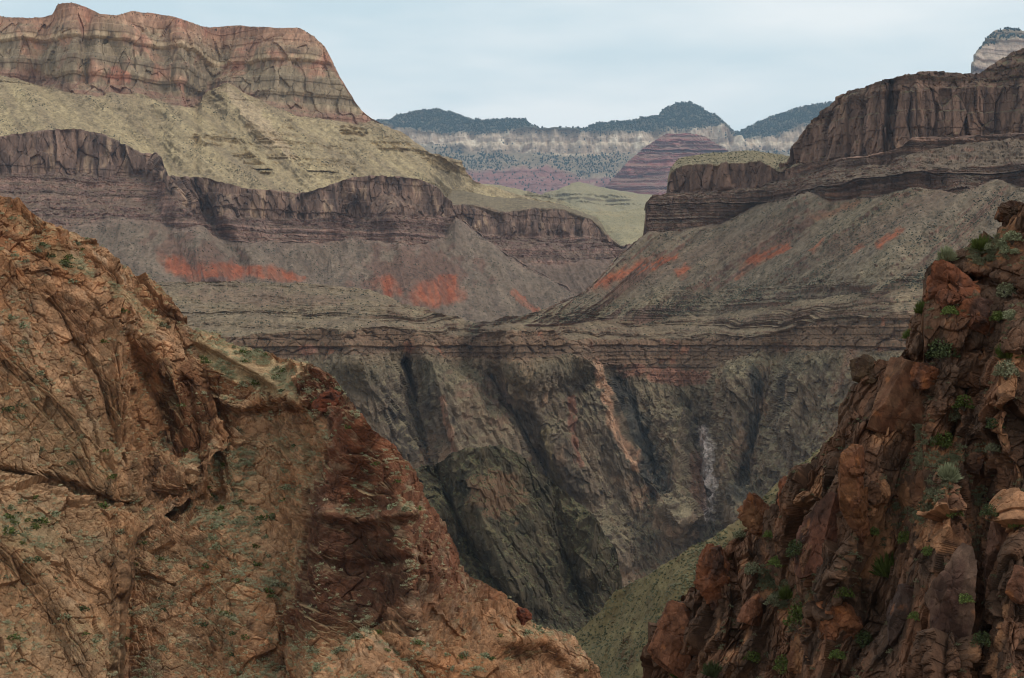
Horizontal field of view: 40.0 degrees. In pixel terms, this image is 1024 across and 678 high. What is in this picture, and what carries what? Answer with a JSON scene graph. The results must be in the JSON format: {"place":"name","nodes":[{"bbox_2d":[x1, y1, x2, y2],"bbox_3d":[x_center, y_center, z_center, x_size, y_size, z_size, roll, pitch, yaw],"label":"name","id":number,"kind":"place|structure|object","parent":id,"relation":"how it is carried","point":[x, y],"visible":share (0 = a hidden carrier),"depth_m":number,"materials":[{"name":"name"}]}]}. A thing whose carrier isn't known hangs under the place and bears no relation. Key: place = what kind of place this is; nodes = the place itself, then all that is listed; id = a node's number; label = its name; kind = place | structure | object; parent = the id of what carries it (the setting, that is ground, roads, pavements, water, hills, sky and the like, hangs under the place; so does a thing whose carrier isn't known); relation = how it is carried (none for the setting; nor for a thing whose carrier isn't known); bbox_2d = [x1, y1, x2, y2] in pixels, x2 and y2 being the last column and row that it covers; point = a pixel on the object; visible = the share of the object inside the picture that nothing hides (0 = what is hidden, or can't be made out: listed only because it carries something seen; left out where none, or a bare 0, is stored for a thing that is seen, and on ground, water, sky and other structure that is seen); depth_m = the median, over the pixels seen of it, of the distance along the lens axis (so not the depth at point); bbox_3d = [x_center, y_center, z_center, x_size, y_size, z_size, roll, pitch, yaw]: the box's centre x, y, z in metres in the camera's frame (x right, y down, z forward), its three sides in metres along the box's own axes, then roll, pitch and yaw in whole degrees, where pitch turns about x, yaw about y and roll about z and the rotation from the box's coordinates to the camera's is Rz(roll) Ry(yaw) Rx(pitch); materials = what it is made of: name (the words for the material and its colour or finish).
{"place":"outdoors","nodes":[
{"label":"outdoors","id":0,"kind":"place"},
{"bbox_2d":[0,196,228,677],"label":"tan granite hill","id":1,"kind":"structure","parent":0,"point":[67,319],"depth_m":156.93,"materials":[{"name":"stone"}]},
{"bbox_2d":[1,406,17,412],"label":"shrub","id":2,"kind":"object","parent":1,"relation":"on","point":[6,408],"visible":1,"depth_m":153.25,"materials":[{"name":"green plant"}]},
{"bbox_2d":[3,527,19,534],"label":"shrub","id":3,"kind":"object","parent":1,"relation":"on","point":[11,529],"visible":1,"depth_m":139.47,"materials":[{"name":"green plant"}]},
{"bbox_2d":[6,633,22,640],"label":"shrub","id":4,"kind":"object","parent":1,"relation":"on","point":[15,636],"visible":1,"depth_m":133.32,"materials":[{"name":"green plant"}]},
{"bbox_2d":[36,517,50,524],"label":"shrub","id":5,"kind":"object","parent":1,"relation":"on","point":[42,521],"visible":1,"depth_m":145.54,"materials":[{"name":"green plant"}]},
{"bbox_2d":[0,205,226,677],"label":"face scrub","id":6,"kind":"object","parent":1,"relation":"on","point":[51,494],"visible":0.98,"depth_m":154.34,"materials":[{"name":"green plant"}]},
{"bbox_2d":[0,128,575,322],"bbox_3d":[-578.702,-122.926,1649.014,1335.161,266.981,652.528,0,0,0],"label":"dark cliff hill","id":7,"kind":"structure","parent":0,"point":[58,177],"depth_m":1717.96,"materials":[{"name":"stone"}]},
{"bbox_2d":[49,213,573,320],"bbox_3d":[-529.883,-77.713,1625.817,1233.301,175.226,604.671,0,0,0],"label":"scree scrub","id":8,"kind":"object","parent":7,"relation":"on","point":[312,260],"visible":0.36,"depth_m":1702.63,"materials":[{"name":"green plant"}]},
{"bbox_2d":[0,3,597,218],"bbox_3d":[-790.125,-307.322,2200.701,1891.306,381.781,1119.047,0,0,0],"label":"red mesa hill","id":9,"kind":"structure","parent":0,"point":[264,160],"depth_m":2019.84,"materials":[{"name":"stone"}]},
{"bbox_2d":[0,2,583,212],"bbox_3d":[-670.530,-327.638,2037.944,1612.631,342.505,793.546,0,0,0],"label":"pale slope scrub","id":10,"kind":"object","parent":9,"relation":"on","point":[203,106],"visible":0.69,"depth_m":2006.72,"materials":[{"name":"green plant"}]},
{"bbox_2d":[124,328,601,677],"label":"red spur hill","id":11,"kind":"structure","parent":0,"point":[357,560],"depth_m":150.29,"materials":[{"name":"stone"}]},
{"bbox_2d":[209,523,222,529],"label":"shrub","id":12,"kind":"object","parent":11,"relation":"on","point":[215,527],"visible":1,"depth_m":155.70,"materials":[{"name":"green plant"}]},
{"bbox_2d":[271,581,284,587],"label":"shrub","id":13,"kind":"object","parent":11,"relation":"on","point":[277,583],"visible":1,"depth_m":150.68,"materials":[{"name":"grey plant"}]},
{"bbox_2d":[277,484,292,489],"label":"shrub","id":14,"kind":"object","parent":11,"relation":"on","point":[285,486],"visible":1,"depth_m":156.82,"materials":[{"name":"green plant"}]},
{"bbox_2d":[304,631,316,638],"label":"shrub","id":15,"kind":"object","parent":11,"relation":"on","point":[308,636],"visible":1,"depth_m":140.37,"materials":[{"name":"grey plant"}]},
{"bbox_2d":[312,388,341,412],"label":"rock block","id":16,"kind":"object","parent":11,"relation":"on","point":[332,396],"visible":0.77,"depth_m":152.17,"materials":[{"name":"stone"}]},
{"bbox_2d":[125,328,597,677],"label":"spur scrub","id":17,"kind":"object","parent":11,"relation":"on","point":[259,361],"visible":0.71,"depth_m":154.00,"materials":[{"name":"green plant"}]},
{"bbox_2d":[516,607,531,625],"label":"boulder","id":18,"kind":"object","parent":11,"relation":"on","point":[524,615],"visible":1,"depth_m":165.13,"materials":[{"name":"stone"}]},
{"bbox_2d":[308,630,519,677],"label":"granite hump hill","id":19,"kind":"structure","parent":0,"point":[373,662],"depth_m":102.83,"materials":[{"name":"stone"}]},
{"bbox_2d":[307,629,486,677],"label":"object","id":20,"kind":"object","parent":19,"relation":"on","point":[417,673],"visible":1,"depth_m":102.37,"materials":[{"name":"green plant"}]},
{"bbox_2d":[0,0,1023,130],"label":"sky","id":21,"kind":"structure","parent":0,"point":[549,63],"materials":[{"name":"blue"}]},
{"bbox_2d":[416,444,621,635],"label":"dark ridge hill","id":22,"kind":"structure","parent":0,"point":[539,606],"depth_m":584.00,"materials":[{"name":"stone"}]},
{"bbox_2d":[415,445,621,635],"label":"dark ridge scrub","id":23,"kind":"object","parent":22,"relation":"on","point":[525,535],"visible":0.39,"depth_m":583.94,"materials":[{"name":"green plant"}]},
{"bbox_2d":[447,190,630,295],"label":"cliff","id":24,"kind":"structure","parent":0,"point":[577,252],"depth_m":2039.87,"materials":[{"name":"stone"}]},
{"bbox_2d":[156,281,922,586],"bbox_3d":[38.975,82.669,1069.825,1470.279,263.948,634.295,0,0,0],"label":"gorge terrain","id":25,"kind":"structure","parent":0,"point":[526,398],"depth_m":1059.66,"materials":[{"name":"stone"}]},
{"bbox_2d":[160,280,920,581],"bbox_3d":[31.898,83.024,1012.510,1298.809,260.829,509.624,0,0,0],"label":"gorge scrub","id":26,"kind":"object","parent":25,"relation":"on","point":[524,352],"visible":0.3,"depth_m":1061.70,"materials":[{"name":"green plant"}]},
{"bbox_2d":[483,184,644,244],"bbox_3d":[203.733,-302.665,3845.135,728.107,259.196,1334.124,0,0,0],"label":"shoulder hill","id":27,"kind":"structure","parent":0,"point":[624,227],"depth_m":3783.26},
{"bbox_2d":[542,182,651,211],"bbox_3d":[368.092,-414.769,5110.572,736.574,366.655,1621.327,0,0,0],"label":"rounded hill","id":28,"kind":"structure","parent":0,"point":[594,198],"depth_m":5192.18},
{"bbox_2d":[375,102,828,194],"bbox_3d":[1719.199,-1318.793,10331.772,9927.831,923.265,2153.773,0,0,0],"label":"rim hills","id":29,"kind":"structure","parent":0,"point":[527,145],"depth_m":10018.46,"materials":[{"name":"stone"}]},
{"bbox_2d":[374,101,833,192],"bbox_3d":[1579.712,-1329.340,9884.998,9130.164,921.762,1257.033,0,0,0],"label":"forest","id":30,"kind":"object","parent":29,"relation":"on","point":[787,114],"visible":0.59,"depth_m":10141.89,"materials":[{"name":"green plant"}]},
{"bbox_2d":[605,133,727,194],"bbox_3d":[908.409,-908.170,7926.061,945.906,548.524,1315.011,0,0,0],"label":"red butte hill","id":31,"kind":"structure","parent":0,"point":[645,169],"depth_m":7771.42,"materials":[{"name":"stone"}]},
{"bbox_2d":[575,431,835,677],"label":"green slope hill","id":32,"kind":"structure","parent":0,"point":[638,616],"depth_m":302.89,"materials":[{"name":"plant"}]},
{"bbox_2d":[576,441,826,677],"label":"green slope scrub","id":33,"kind":"object","parent":32,"relation":"on","point":[673,585],"visible":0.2,"depth_m":297.80,"materials":[{"name":"green plant"}]},
{"bbox_2d":[470,133,1023,336],"bbox_3d":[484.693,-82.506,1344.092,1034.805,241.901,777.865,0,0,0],"label":"scree hill","id":34,"kind":"structure","parent":0,"point":[707,196],"depth_m":1212.04,"materials":[{"name":"stone"}]},
{"bbox_2d":[469,150,1023,336],"bbox_3d":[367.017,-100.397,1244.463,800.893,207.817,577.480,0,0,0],"label":"scree scrub","id":35,"kind":"object","parent":34,"relation":"on","point":[756,288],"visible":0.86,"depth_m":1180.15,"materials":[{"name":"green plant"}]},
{"bbox_2d":[640,204,1023,677],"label":"dark outcrop hill","id":36,"kind":"structure","parent":0,"point":[921,649],"depth_m":53.67,"materials":[{"name":"stone"}]},
{"bbox_2d":[647,600,692,677],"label":"rock slab","id":37,"kind":"object","parent":36,"relation":"on","point":[665,646],"visible":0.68,"depth_m":64.25,"materials":[{"name":"stone"}]},
{"bbox_2d":[700,659,722,677],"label":"shrub","id":38,"kind":"object","parent":36,"relation":"on","point":[710,669],"visible":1,"depth_m":59.70,"materials":[{"name":"green plant"}]},
{"bbox_2d":[693,543,730,609],"bbox_3d":[8.948,10.624,62.618,1.653,3.090,1.964,0,0,13],"label":"rock block","id":39,"kind":"object","parent":36,"relation":"on","point":[712,569],"visible":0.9,"depth_m":61.99,"materials":[{"name":"stone"}]},
{"bbox_2d":[733,529,745,539],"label":"shrub","id":40,"kind":"object","parent":36,"relation":"on","point":[736,533],"visible":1,"depth_m":63.55,"materials":[{"name":"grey plant"}]},
{"bbox_2d":[737,594,762,625],"bbox_3d":[10.081,11.540,59.691,0.992,1.416,1.324,0,0,42],"label":"rock block","id":41,"kind":"object","parent":36,"relation":"on","point":[750,612],"visible":1,"depth_m":59.38,"materials":[{"name":"stone"}]},
{"bbox_2d":[743,650,760,662],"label":"shrub","id":42,"kind":"object","parent":36,"relation":"on","point":[757,657],"visible":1,"depth_m":59.66,"materials":[{"name":"green plant"}]},
{"bbox_2d":[737,492,768,535],"bbox_3d":[10.718,7.685,61.824,1.693,2.064,1.660,0,0,0],"label":"boulder","id":43,"kind":"object","parent":36,"relation":"on","point":[752,508],"visible":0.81,"depth_m":61.21,"materials":[{"name":"stone"}]},
{"bbox_2d":[743,561,763,576],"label":"shrub","id":44,"kind":"object","parent":36,"relation":"on","point":[748,567],"visible":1,"depth_m":60.09,"materials":[{"name":"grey plant"}]},
{"bbox_2d":[763,530,772,538],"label":"shrub","id":45,"kind":"object","parent":36,"relation":"on","point":[766,534],"visible":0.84,"depth_m":60.28,"materials":[{"name":"green plant"}]},
{"bbox_2d":[763,594,779,606],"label":"shrub","id":46,"kind":"object","parent":36,"relation":"on","point":[773,602],"visible":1,"depth_m":59.13,"materials":[{"name":"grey plant"}]},
{"bbox_2d":[767,555,783,568],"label":"shrub","id":47,"kind":"object","parent":36,"relation":"on","point":[774,561],"visible":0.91,"depth_m":59.50,"materials":[{"name":"green plant"}]},
{"bbox_2d":[772,654,787,674],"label":"shrub","id":48,"kind":"object","parent":36,"relation":"on","point":[778,666],"visible":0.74,"depth_m":56.52,"materials":[{"name":"green plant"}]},
{"bbox_2d":[777,476,786,508],"bbox_3d":[11.685,6.710,59.686,0.920,1.801,1.171,0,0,0],"label":"rock block","id":49,"kind":"object","parent":36,"relation":"on","point":[782,482],"visible":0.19,"depth_m":59.93,"materials":[{"name":"stone"}]},
{"bbox_2d":[778,584,792,600],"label":"shrub","id":50,"kind":"object","parent":36,"relation":"on","point":[785,593],"visible":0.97,"depth_m":58.87,"materials":[{"name":"green plant"}]},
{"bbox_2d":[785,539,801,559],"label":"shrub","id":51,"kind":"object","parent":36,"relation":"on","point":[793,546],"visible":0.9,"depth_m":55.28,"materials":[{"name":"green plant"}]},
{"bbox_2d":[782,601,805,626],"bbox_3d":[11.884,11.198,57.147,1.460,1.134,1.497,0,0,38],"label":"shrub","id":52,"kind":"object","parent":36,"relation":"on","point":[798,610],"visible":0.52,"depth_m":57.02,"materials":[{"name":"green plant"}]},
{"bbox_2d":[786,633,809,675],"bbox_3d":[11.599,12.618,56.154,1.424,1.668,1.507,0,0,40],"label":"rock block","id":53,"kind":"object","parent":36,"relation":"on","point":[795,659],"visible":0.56,"depth_m":55.86,"materials":[{"name":"stone"}]},
{"bbox_2d":[794,491,839,579],"bbox_3d":[11.889,7.736,55.283,1.434,3.565,1.965,0,0,-42],"label":"rock pillar","id":54,"kind":"object","parent":36,"relation":"on","point":[820,519],"visible":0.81,"depth_m":54.83,"materials":[{"name":"stone"}]},
{"bbox_2d":[827,649,845,660],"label":"shrub","id":55,"kind":"object","parent":36,"relation":"on","point":[835,652],"visible":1,"depth_m":53.08,"materials":[{"name":"green plant"}]},
{"bbox_2d":[815,590,862,640],"bbox_3d":[12.579,10.889,54.202,1.675,2.636,1.456,0,0,0],"label":"rock slab","id":56,"kind":"object","parent":36,"relation":"on","point":[846,618],"visible":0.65,"depth_m":53.69,"materials":[{"name":"stone"}]},
{"bbox_2d":[833,586,854,598],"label":"shrub","id":57,"kind":"object","parent":36,"relation":"on","point":[844,592],"visible":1,"depth_m":53.30,"materials":[{"name":"green plant"}]},
{"bbox_2d":[838,444,869,543],"bbox_3d":[13.060,5.896,53.832,1.186,3.801,2.037,0,0,9],"label":"rock slab","id":58,"kind":"object","parent":36,"relation":"on","point":[853,498],"visible":1,"depth_m":53.10,"materials":[{"name":"stone"}]},
{"bbox_2d":[688,228,1023,677],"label":"outcrop scrub","id":59,"kind":"object","parent":36,"relation":"on","point":[990,257],"visible":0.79,"depth_m":53.57,"materials":[{"name":"green plant"}]},
{"bbox_2d":[849,354,877,384],"bbox_3d":[14.745,1.416,58.299,1.217,1.585,1.432,0,0,0],"label":"boulder","id":60,"kind":"object","parent":36,"relation":"on","point":[862,366],"visible":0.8,"depth_m":58.06,"materials":[{"name":"stone"}]},
{"bbox_2d":[854,630,872,647],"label":"shrub","id":61,"kind":"object","parent":36,"relation":"on","point":[866,637],"visible":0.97,"depth_m":53.55,"materials":[{"name":"green plant"}]},
{"bbox_2d":[870,526,879,536],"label":"shrub","id":62,"kind":"object","parent":36,"relation":"on","point":[874,532],"visible":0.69,"depth_m":54.03,"materials":[{"name":"green plant"}]},
{"bbox_2d":[870,550,894,579],"bbox_3d":[14.509,8.711,54.089,1.563,1.245,1.524,0,0,0],"label":"shrub","id":63,"kind":"object","parent":36,"relation":"on","point":[882,568],"visible":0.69,"depth_m":54.08,"materials":[{"name":"green plant"}]},
{"bbox_2d":[866,357,926,434],"bbox_3d":[15.278,2.362,55.641,2.742,3.292,2.301,0,0,0],"label":"rock slab","id":64,"kind":"object","parent":36,"relation":"on","point":[898,401],"visible":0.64,"depth_m":54.79,"materials":[{"name":"stone"}]},
{"bbox_2d":[886,583,913,645],"bbox_3d":[14.095,9.922,50.580,1.213,2.310,1.402,0,0,14],"label":"rock pillar","id":65,"kind":"object","parent":36,"relation":"on","point":[898,609],"visible":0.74,"depth_m":50.07,"materials":[{"name":"stone"}]},
{"bbox_2d":[896,531,909,544],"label":"shrub","id":66,"kind":"object","parent":36,"relation":"on","point":[901,536],"visible":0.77,"depth_m":53.02,"materials":[{"name":"green plant"}]},
{"bbox_2d":[901,328,910,338],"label":"shrub","id":67,"kind":"object","parent":36,"relation":"on","point":[906,334],"visible":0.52,"depth_m":57.03,"materials":[{"name":"green plant"}]},
{"bbox_2d":[907,611,919,620],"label":"shrub","id":68,"kind":"object","parent":36,"relation":"on","point":[912,615],"visible":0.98,"depth_m":49.13,"materials":[{"name":"green plant"}]},
{"bbox_2d":[913,300,925,315],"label":"shrub","id":69,"kind":"object","parent":36,"relation":"on","point":[919,307],"visible":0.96,"depth_m":55.10,"materials":[{"name":"green plant"}]},
{"bbox_2d":[909,362,939,390],"bbox_3d":[16.107,1.433,54.289,1.333,1.119,1.172,0,0,-31],"label":"rock block","id":70,"kind":"object","parent":36,"relation":"on","point":[923,376],"visible":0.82,"depth_m":53.88,"materials":[{"name":"stone"}]},
{"bbox_2d":[921,545,932,556],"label":"shrub","id":71,"kind":"object","parent":36,"relation":"on","point":[925,551],"visible":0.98,"depth_m":49.03,"materials":[{"name":"green plant"}]},
{"bbox_2d":[925,487,939,500],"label":"shrub","id":72,"kind":"object","parent":36,"relation":"on","point":[930,495],"visible":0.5,"depth_m":50.95,"materials":[{"name":"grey plant"}]},
{"bbox_2d":[928,430,952,449],"bbox_3d":[16.382,3.841,53.456,1.023,0.794,1.048,0,0,-42],"label":"shrub","id":73,"kind":"object","parent":36,"relation":"on","point":[947,440],"visible":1,"depth_m":53.25,"materials":[{"name":"green plant"}]},
{"bbox_2d":[925,338,960,360],"bbox_3d":[16.418,0.423,53.968,1.293,1.004,1.325,0,0,41],"label":"shrub","id":74,"kind":"object","parent":36,"relation":"on","point":[944,347],"visible":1,"depth_m":53.77,"materials":[{"name":"green plant"}]},
{"bbox_2d":[935,245,959,260],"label":"shrub","id":75,"kind":"object","parent":36,"relation":"on","point":[946,253],"visible":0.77,"depth_m":55.94,"materials":[{"name":"green plant"}]},
{"bbox_2d":[940,305,959,316],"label":"shrub","id":76,"kind":"object","parent":36,"relation":"on","point":[951,309],"visible":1,"depth_m":53.97,"materials":[{"name":"green plant"}]},
{"bbox_2d":[924,543,976,640],"bbox_3d":[14.558,8.980,46.793,1.580,4.335,1.586,0,0,0],"label":"rock pillar","id":77,"kind":"object","parent":36,"relation":"on","point":[950,583],"visible":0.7,"depth_m":46.37,"materials":[{"name":"stone"}]},
{"bbox_2d":[937,462,964,480],"bbox_3d":[15.533,4.731,50.272,0.998,0.815,1.024,0,0,-35],"label":"shrub","id":78,"kind":"object","parent":36,"relation":"on","point":[947,470],"visible":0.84,"depth_m":50.12,"materials":[{"name":"green plant"}]},
{"bbox_2d":[923,259,980,308],"bbox_3d":[17.193,-1.836,54.973,2.130,2.551,2.134,0,0,0],"label":"rock block","id":79,"kind":"object","parent":36,"relation":"on","point":[948,283],"visible":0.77,"depth_m":54.44,"materials":[{"name":"stone"}]},
{"bbox_2d":[945,511,963,518],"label":"shrub","id":80,"kind":"object","parent":36,"relation":"on","point":[959,514],"visible":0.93,"depth_m":48.71,"materials":[{"name":"green plant"}]},
{"bbox_2d":[948,405,961,423],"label":"shrub","id":81,"kind":"object","parent":36,"relation":"on","point":[954,417],"visible":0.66,"depth_m":53.48,"materials":[{"name":"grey plant"}]},
{"bbox_2d":[951,394,974,410],"bbox_3d":[16.986,2.397,52.962,0.865,0.656,0.844,0,0,18],"label":"shrub","id":82,"kind":"object","parent":36,"relation":"on","point":[961,402],"visible":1,"depth_m":52.82,"materials":[{"name":"green plant"}]},
{"bbox_2d":[959,593,974,604],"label":"shrub","id":83,"kind":"object","parent":36,"relation":"on","point":[968,599],"visible":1,"depth_m":45.95,"materials":[{"name":"green plant"}]},
{"bbox_2d":[964,451,984,473],"bbox_3d":[17.140,4.581,52.156,0.690,0.841,0.763,0,0,0],"label":"boulder","id":84,"kind":"object","parent":36,"relation":"on","point":[973,462],"visible":0.97,"depth_m":51.91,"materials":[{"name":"stone"}]},
{"bbox_2d":[956,297,993,337],"bbox_3d":[17.890,-0.742,54.105,1.761,1.741,1.644,0,0,-25],"label":"rock slab","id":85,"kind":"object","parent":36,"relation":"on","point":[977,309],"visible":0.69,"depth_m":53.50,"materials":[{"name":"stone"}]},
{"bbox_2d":[968,233,990,251],"bbox_3d":[18.592,-3.781,55.706,1.135,0.904,1.106,0,0,17],"label":"shrub","id":86,"kind":"object","parent":36,"relation":"on","point":[979,243],"visible":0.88,"depth_m":55.58,"materials":[{"name":"green plant"}]},
{"bbox_2d":[969,631,991,647],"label":"shrub","id":87,"kind":"object","parent":36,"relation":"on","point":[980,638],"visible":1,"depth_m":45.61,"materials":[{"name":"green plant"}]},
{"bbox_2d":[979,503,998,518],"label":"shrub","id":88,"kind":"object","parent":36,"relation":"on","point":[987,511],"visible":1,"depth_m":46.65,"materials":[{"name":"green plant"}]},
{"bbox_2d":[982,443,1000,453],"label":"shrub","id":89,"kind":"object","parent":36,"relation":"on","point":[991,445],"visible":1,"depth_m":51.12,"materials":[{"name":"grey plant"}]},
{"bbox_2d":[985,418,1004,428],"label":"shrub","id":90,"kind":"object","parent":36,"relation":"on","point":[989,424],"visible":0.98,"depth_m":50.47,"materials":[{"name":"green plant"}]},
{"bbox_2d":[982,521,1008,585],"bbox_3d":[16.478,7.334,47.960,0.877,2.661,1.068,0,0,0],"label":"rock pillar","id":91,"kind":"object","parent":36,"relation":"on","point":[997,536],"visible":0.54,"depth_m":47.63,"materials":[{"name":"stone"}]},
{"bbox_2d":[989,310,1003,322],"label":"shrub","id":92,"kind":"object","parent":36,"relation":"on","point":[996,315],"visible":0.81,"depth_m":52.74,"materials":[{"name":"green plant"}]},
{"bbox_2d":[994,241,1006,247],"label":"shrub","id":93,"kind":"object","parent":36,"relation":"on","point":[1000,244],"visible":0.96,"depth_m":54.73,"materials":[{"name":"green plant"}]},
{"bbox_2d":[998,244,1009,254],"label":"shrub","id":94,"kind":"object","parent":36,"relation":"on","point":[1004,251],"visible":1,"depth_m":54.32,"materials":[{"name":"green plant"}]},
{"bbox_2d":[992,360,1019,379],"bbox_3d":[17.631,1.092,50.190,0.960,0.746,0.984,0,0,-21],"label":"shrub","id":95,"kind":"object","parent":36,"relation":"on","point":[1002,368],"visible":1,"depth_m":50.06,"materials":[{"name":"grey plant"}]},
{"bbox_2d":[995,282,1016,298],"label":"shrub","id":96,"kind":"object","parent":36,"relation":"on","point":[1007,291],"visible":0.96,"depth_m":53.48,"materials":[{"name":"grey plant"}]},
{"bbox_2d":[994,200,1023,223],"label":"rock block","id":97,"kind":"object","parent":36,"relation":"on","point":[1006,211],"visible":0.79,"depth_m":55.71,"materials":[{"name":"stone"}]},
{"bbox_2d":[994,342,1023,358],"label":"shrub","id":98,"kind":"object","parent":36,"relation":"on","point":[1001,354],"visible":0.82,"depth_m":51.33,"materials":[{"name":"green plant"}]},
{"bbox_2d":[1002,309,1016,318],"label":"shrub","id":99,"kind":"object","parent":36,"relation":"on","point":[1008,313],"visible":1,"depth_m":51.79,"materials":[{"name":"green plant"}]},
{"bbox_2d":[999,230,1023,244],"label":"shrub","id":100,"kind":"object","parent":36,"relation":"on","point":[1008,236],"visible":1,"depth_m":54.36,"materials":[{"name":"green plant"}]},
{"bbox_2d":[1005,565,1023,603],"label":"boulder","id":101,"kind":"object","parent":36,"relation":"on","point":[1014,591],"visible":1,"depth_m":44.82,"materials":[{"name":"stone"}]},
{"bbox_2d":[1009,248,1019,255],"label":"shrub","id":102,"kind":"object","parent":36,"relation":"on","point":[1017,250],"visible":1,"depth_m":54.06,"materials":[{"name":"green plant"}]},
{"bbox_2d":[779,48,1023,172],"bbox_3d":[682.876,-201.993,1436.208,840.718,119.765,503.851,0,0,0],"label":"dark mesa hill","id":103,"kind":"structure","parent":0,"point":[897,112],"depth_m":1236.54,"materials":[{"name":"stone"}]},
{"bbox_2d":[971,29,1023,73],"bbox_3d":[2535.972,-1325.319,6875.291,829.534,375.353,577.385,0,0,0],"label":"rock butte","id":104,"kind":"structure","parent":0,"point":[985,56],"depth_m":6755.94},
{"bbox_2d":[979,27,1023,48],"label":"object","id":105,"kind":"object","parent":104,"relation":"on","point":[1003,35],"visible":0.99,"depth_m":6793.30,"materials":[{"name":"green plant"}]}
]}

